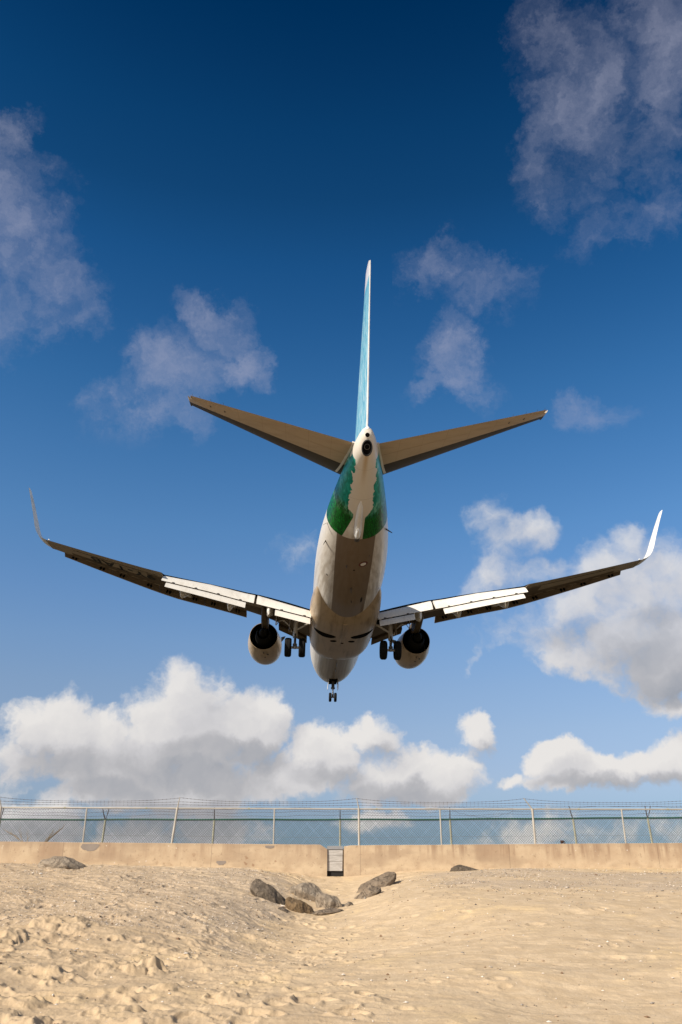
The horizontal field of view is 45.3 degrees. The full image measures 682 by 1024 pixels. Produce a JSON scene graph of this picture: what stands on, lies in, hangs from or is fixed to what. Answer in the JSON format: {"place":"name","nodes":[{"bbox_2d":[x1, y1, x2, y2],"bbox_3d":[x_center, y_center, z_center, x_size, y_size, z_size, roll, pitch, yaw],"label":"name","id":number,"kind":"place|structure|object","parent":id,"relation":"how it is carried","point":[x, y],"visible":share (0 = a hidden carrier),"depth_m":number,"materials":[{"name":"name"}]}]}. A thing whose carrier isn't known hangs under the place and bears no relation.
{"place":"outdoors","nodes":[
{"label":"outdoors","id":0,"kind":"place"},
{"bbox_2d":[0,862,681,1023],"bbox_3d":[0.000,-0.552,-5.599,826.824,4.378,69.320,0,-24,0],"label":"beach","id":1,"kind":"structure","parent":0,"point":[125,990],"depth_m":13.45,"materials":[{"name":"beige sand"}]},
{"bbox_2d":[37,856,86,869],"bbox_3d":[-8.565,10.996,25.187,1.655,0.711,0.994,0,-24,0],"label":"boulder","id":2,"kind":"object","parent":1,"relation":"on","point":[65,862],"visible":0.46,"depth_m":25.00,"materials":[{"name":"stone"}]},
{"bbox_2d":[0,841,326,876],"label":"concrete wall","id":3,"kind":"structure","parent":1,"relation":"on","point":[310,859],"depth_m":26.75,"materials":[{"name":"beige concrete"}]},
{"bbox_2d":[327,846,343,876],"bbox_3d":[-0.180,11.532,26.763,0.900,1.101,0.190,0,-24,0],"label":"storm drain","id":4,"kind":"object","parent":3,"relation":"attached to","point":[335,861],"visible":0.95,"depth_m":26.74,"materials":[{"name":"grey metal"}]},
{"bbox_2d":[250,879,285,904],"bbox_3d":[-1.858,10.028,21.196,1.031,0.944,0.858,0,-24,0],"label":"boulder","id":5,"kind":"object","parent":1,"relation":"on","point":[261,889],"visible":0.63,"depth_m":20.99,"materials":[{"name":"grey stone"}]},
{"bbox_2d":[278,907,289,912],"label":"boulder","id":6,"kind":"object","parent":1,"relation":"on","point":[283,909],"visible":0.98,"depth_m":19.56,"materials":[{"name":"grey stone"}]},
{"bbox_2d":[285,897,313,913],"bbox_3d":[-1.010,9.854,20.198,0.731,0.624,0.660,17,-29,-33],"label":"boulder","id":7,"kind":"object","parent":1,"relation":"on","point":[295,905],"visible":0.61,"depth_m":20.07,"materials":[{"name":"brown stone"}]},
{"bbox_2d":[290,882,321,901],"bbox_3d":[-0.848,10.693,22.603,1.053,0.820,1.019,11,-26,-23],"label":"boulder","id":8,"kind":"object","parent":1,"relation":"on","point":[308,891],"visible":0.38,"depth_m":22.46,"materials":[{"name":"stone"}]},
{"bbox_2d":[312,908,342,914],"bbox_3d":[-0.374,9.897,20.201,0.843,0.195,0.521,12,-27,-25],"label":"boulder","id":9,"kind":"object","parent":1,"relation":"on","point":[327,911],"visible":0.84,"depth_m":20.07,"materials":[{"name":"beige stone"}]},
{"bbox_2d":[315,892,342,908],"bbox_3d":[-0.268,10.389,21.445,0.702,0.744,0.584,10,-26,-22],"label":"boulder","id":10,"kind":"object","parent":1,"relation":"on","point":[323,900],"visible":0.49,"depth_m":21.37,"materials":[{"name":"stone"}]},
{"bbox_2d":[354,886,381,898],"bbox_3d":[0.713,10.357,22.067,0.774,0.466,0.593,0,-24,0],"label":"boulder","id":11,"kind":"object","parent":1,"relation":"on","point":[371,891],"visible":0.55,"depth_m":21.95,"materials":[{"name":"beige stone"}]},
{"bbox_2d":[356,872,395,892],"bbox_3d":[0.952,10.945,23.706,1.083,0.943,1.034,-14,-28,28],"label":"boulder","id":12,"kind":"object","parent":1,"relation":"on","point":[385,879],"visible":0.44,"depth_m":23.66,"materials":[{"name":"beige stone"}]},
{"bbox_2d":[449,865,477,871],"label":"boulder","id":13,"kind":"object","parent":1,"relation":"on","point":[459,868],"visible":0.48,"depth_m":25.58,"materials":[{"name":"grey stone"}]},
{"bbox_2d":[344,843,681,876],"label":"concrete wall","id":14,"kind":"structure","parent":1,"relation":"on","point":[367,859],"depth_m":26.73,"materials":[{"name":"beige concrete"}]},
{"bbox_2d":[0,797,681,844],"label":"chain link fence","id":15,"kind":"object","parent":14,"relation":"on","point":[358,816],"visible":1,"depth_m":27.39,"materials":[{"name":"metal"}]},
{"bbox_2d":[0,0,681,848],"label":"sky","id":16,"kind":"structure","parent":0,"point":[198,197],"materials":[{"name":"blue"}]},
{"bbox_2d":[29,260,661,701],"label":"airliner","id":17,"kind":"object","parent":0,"point":[343,620],"visible":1,"depth_m":44.12,"materials":[{"name":"paint"}]},
{"label":"airfield ground","id":18,"kind":"structure","parent":0,"visible":0},
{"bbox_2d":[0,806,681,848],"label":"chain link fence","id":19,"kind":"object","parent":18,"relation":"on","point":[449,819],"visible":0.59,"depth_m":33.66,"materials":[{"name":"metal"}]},
{"label":"coast road","id":20,"kind":"structure","parent":0,"visible":0},
{"bbox_2d":[6,828,62,841],"bbox_3d":[-11.310,12.337,29.823,2.320,1.805,0.264,-3,-24,6],"label":"dead branch","id":21,"kind":"object","parent":20,"relation":"on","point":[48,838],"visible":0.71,"depth_m":30.00,"materials":[{"name":"wood"}]}
]}

